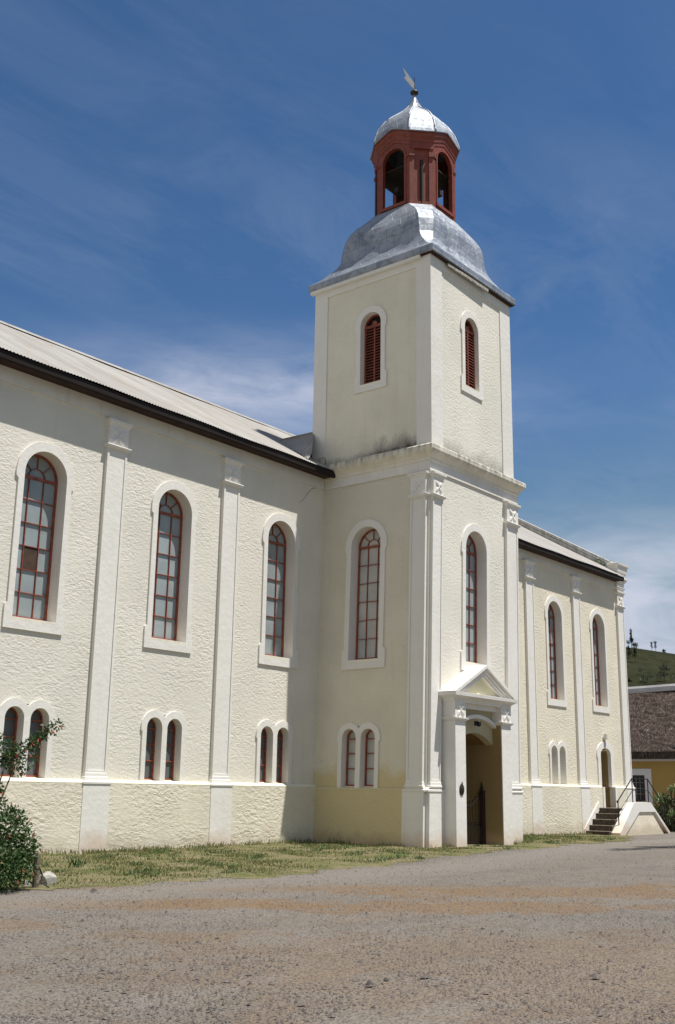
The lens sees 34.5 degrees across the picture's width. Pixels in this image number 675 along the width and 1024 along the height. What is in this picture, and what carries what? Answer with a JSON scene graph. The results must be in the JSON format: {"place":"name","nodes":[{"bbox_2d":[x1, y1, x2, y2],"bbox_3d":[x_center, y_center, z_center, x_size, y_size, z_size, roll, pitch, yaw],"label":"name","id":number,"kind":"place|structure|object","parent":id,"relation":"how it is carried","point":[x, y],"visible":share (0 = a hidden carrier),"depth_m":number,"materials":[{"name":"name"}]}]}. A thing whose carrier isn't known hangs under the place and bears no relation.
{"place":"outdoors","nodes":[
{"label":"outdoors","id":0,"kind":"place"},
{"bbox_2d":[0,831,636,890],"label":"lawn","id":1,"kind":"structure","parent":0,"point":[342,864],"depth_m":24.96,"materials":[{"name":"plant"}]},
{"bbox_2d":[32,853,39,887],"bbox_3d":[-5.011,6.036,18.042,0.112,0.725,0.133,-10,-18,38],"label":"fence post","id":2,"kind":"object","parent":1,"relation":"on","point":[35,880],"visible":0.55,"depth_m":18.02,"materials":[{"name":"grey wood"}]},
{"bbox_2d":[35,866,48,887],"bbox_3d":[-4.929,6.085,18.110,0.260,0.347,0.125,12,-18,-38],"label":"twig","id":3,"kind":"object","parent":1,"relation":"on","point":[41,878],"visible":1,"depth_m":18.10,"materials":[{"name":"brown wood"}]},
{"bbox_2d":[39,871,56,883],"bbox_3d":[-5.015,6.343,18.818,0.214,0.243,0.302,-10,-18,38],"label":"rock","id":4,"kind":"object","parent":1,"relation":"on","point":[49,877],"visible":0.84,"depth_m":18.75,"materials":[{"name":"white stone"}]},
{"bbox_2d":[68,856,85,868],"bbox_3d":[-5.277,7.025,21.834,0.287,0.279,0.361,-7,-17,29],"label":"weed","id":5,"kind":"object","parent":1,"relation":"on","point":[77,864],"visible":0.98,"depth_m":21.82,"materials":[{"name":"green plant"}]},
{"bbox_2d":[312,829,348,842],"bbox_3d":[-0.199,9.915,33.365,1.117,0.549,1.132,-10,-18,38],"label":"dry weed","id":6,"kind":"object","parent":1,"relation":"on","point":[332,838],"visible":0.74,"depth_m":33.27,"materials":[{"name":"brown plant"}]},
{"bbox_2d":[0,831,674,1023],"bbox_3d":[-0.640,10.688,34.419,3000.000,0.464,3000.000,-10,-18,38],"label":"ground","id":7,"kind":"structure","parent":0,"point":[249,902],"depth_m":12.31,"materials":[{"name":"grey gravel"}]},
{"bbox_2d":[0,718,64,893],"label":"flowering bush","id":8,"kind":"object","parent":7,"relation":"on","point":[17,855],"visible":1,"depth_m":17.78,"materials":[{"name":"green plant"}]},
{"bbox_2d":[0,95,635,853],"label":"church","id":9,"kind":"structure","parent":7,"relation":"on","point":[364,605],"depth_m":34.21,"materials":[{"name":"white paint"}]},
{"bbox_2d":[0,698,55,778],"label":"window","id":10,"kind":"structure","parent":9,"relation":"in","point":[19,719],"depth_m":26.81,"materials":[{"name":"white paint"}]},
{"bbox_2d":[1,442,74,634],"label":"window","id":11,"kind":"structure","parent":9,"relation":"in","point":[46,479],"depth_m":28.19,"materials":[{"name":"red paint"}]},
{"bbox_2d":[139,710,186,781],"bbox_3d":[-4.963,6.561,30.146,0.430,2.056,1.693,-10,-18,38],"label":"window","id":12,"kind":"structure","parent":9,"relation":"in","point":[162,750],"depth_m":30.14,"materials":[{"name":"white paint"}]},
{"bbox_2d":[143,481,197,653],"bbox_3d":[-4.954,1.553,31.444,0.562,4.936,1.809,-10,-18,38],"label":"window","id":13,"kind":"structure","parent":9,"relation":"in","point":[174,510],"depth_m":31.63,"materials":[{"name":"red paint"}]},
{"bbox_2d":[255,720,292,783],"bbox_3d":[-2.097,7.487,33.585,0.430,2.053,1.682,-10,-18,38],"label":"window","id":14,"kind":"structure","parent":9,"relation":"in","point":[273,765],"depth_m":33.58,"materials":[{"name":"white paint"}]},
{"bbox_2d":[258,513,299,668],"bbox_3d":[-2.033,2.492,34.951,0.562,4.948,1.808,-10,-18,38],"label":"window","id":15,"kind":"structure","parent":9,"relation":"in","point":[280,535],"depth_m":35.16,"materials":[{"name":"white paint"}]},
{"bbox_2d":[337,722,380,787],"bbox_3d":[0.759,7.661,33.954,1.692,2.116,0.491,-10,-18,38],"label":"window","id":16,"kind":"structure","parent":9,"relation":"in","point":[358,746],"depth_m":33.97,"materials":[{"name":"white paint"}]},
{"bbox_2d":[341,519,386,669],"bbox_3d":[1.047,2.665,35.349,1.729,4.904,0.707,-10,-18,38],"label":"window","id":17,"kind":"structure","parent":9,"relation":"in","point":[366,543],"depth_m":35.46,"materials":[{"name":"red paint"}]},
{"bbox_2d":[354,305,386,393],"bbox_3d":[1.256,-5.618,37.578,1.371,3.101,0.412,-10,-18,38],"label":"window","id":18,"kind":"structure","parent":9,"relation":"in","point":[370,327],"depth_m":37.65,"materials":[{"name":"white paint"}]},
{"bbox_2d":[403,68,417,95],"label":"weather vane","id":19,"kind":"object","parent":9,"relation":"on","point":[409,80],"visible":1,"depth_m":42.14,"materials":[{"name":"silver metal"}]},
{"bbox_2d":[459,782,463,794],"bbox_3d":[3.727,8.271,32.494,0.070,0.390,0.250,-10,-18,38],"label":"wall plaque","id":20,"kind":"object","parent":9,"relation":"attached to","point":[461,789],"depth_m":32.44,"materials":[{"name":"brown metal"}]},
{"bbox_2d":[460,311,482,400],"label":"window","id":21,"kind":"structure","parent":9,"relation":"in","point":[471,334],"depth_m":38.02,"materials":[{"name":"white paint"}]},
{"bbox_2d":[460,524,490,669],"bbox_3d":[4.339,2.828,35.860,0.562,4.931,1.910,-10,-18,38],"label":"window","id":22,"kind":"structure","parent":9,"relation":"in","point":[475,547],"depth_m":36.16,"materials":[{"name":"white paint"}]},
{"bbox_2d":[474,721,480,726],"bbox_3d":[4.389,6.607,33.941,0.133,0.180,0.235,-10,-18,38],"label":"porch lamp","id":23,"kind":"object","parent":9,"relation":"attached to","point":[477,723],"visible":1,"depth_m":33.92,"materials":[{"name":"black metal"}]},
{"bbox_2d":[544,596,566,706],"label":"window","id":24,"kind":"structure","parent":9,"relation":"in","point":[553,610],"depth_m":49.13,"materials":[{"name":"white paint"}]},
{"bbox_2d":[548,741,567,784],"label":"window","id":25,"kind":"structure","parent":9,"relation":"in","point":[558,764],"depth_m":47.51,"materials":[{"name":"white paint"}]},
{"bbox_2d":[589,609,610,713],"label":"window","id":26,"kind":"structure","parent":9,"relation":"in","point":[597,624],"depth_m":52.47,"materials":[{"name":"white paint"}]},
{"bbox_2d":[604,734,607,747],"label":"wall lamp","id":27,"kind":"object","parent":9,"relation":"attached to","point":[605,736],"visible":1,"depth_m":51.13,"materials":[{"name":"white metal"}]},
{"bbox_2d":[596,742,617,807],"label":"doorway","id":28,"kind":"structure","parent":9,"relation":"in","point":[605,759],"depth_m":51.21,"materials":[{"name":"white paint"}]},
{"bbox_2d":[584,778,669,835],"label":"outdoor steps","id":29,"kind":"structure","parent":7,"relation":"on","point":[635,818],"depth_m":48.88,"materials":[{"name":"concrete"}]},
{"bbox_2d":[628,684,674,819],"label":"thatched house","id":30,"kind":"structure","parent":7,"relation":"on","point":[652,721],"depth_m":62.61,"materials":[{"name":"yellow concrete"}]},
{"bbox_2d":[632,769,652,804],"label":"window","id":31,"kind":"structure","parent":30,"relation":"in","point":[640,784],"depth_m":61.97,"materials":[{"name":"white glass"}]},
{"bbox_2d":[653,783,674,831],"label":"bush","id":32,"kind":"object","parent":7,"relation":"on","point":[670,816],"visible":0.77,"depth_m":54.72,"materials":[{"name":"green plant"}]},
{"bbox_2d":[0,0,674,653],"label":"sky","id":33,"kind":"structure","parent":0,"point":[178,177],"materials":[{"name":"blue"}]},
{"bbox_2d":[626,647,674,686],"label":"hill","id":34,"kind":"structure","parent":0,"point":[647,661],"depth_m":303.25,"materials":[{"name":"green plant"}]},
{"bbox_2d":[626,641,631,655],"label":"tree","id":35,"kind":"object","parent":34,"relation":"on","point":[628,653],"visible":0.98,"depth_m":313.99,"materials":[{"name":"green plant"}]},
{"bbox_2d":[629,628,633,647],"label":"tree","id":36,"kind":"object","parent":34,"relation":"on","point":[631,640],"visible":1,"depth_m":349.44,"materials":[{"name":"green plant"}]},
{"bbox_2d":[631,641,637,662],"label":"tree","id":37,"kind":"object","parent":34,"relation":"on","point":[634,645],"visible":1,"depth_m":307.69,"materials":[{"name":"green plant"}]},
{"bbox_2d":[637,671,654,683],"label":"tree","id":38,"kind":"object","parent":34,"relation":"on","point":[648,674],"visible":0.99,"depth_m":274.38,"materials":[{"name":"green plant"}]},
{"bbox_2d":[627,649,669,682],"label":"scrub","id":39,"kind":"object","parent":34,"relation":"on","point":[663,650],"visible":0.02,"depth_m":277.20,"materials":[{"name":"green plant"}]},
{"bbox_2d":[658,664,669,681],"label":"tree","id":40,"kind":"object","parent":34,"relation":"on","point":[662,669],"visible":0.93,"depth_m":279.60,"materials":[{"name":"green plant"}]}
]}

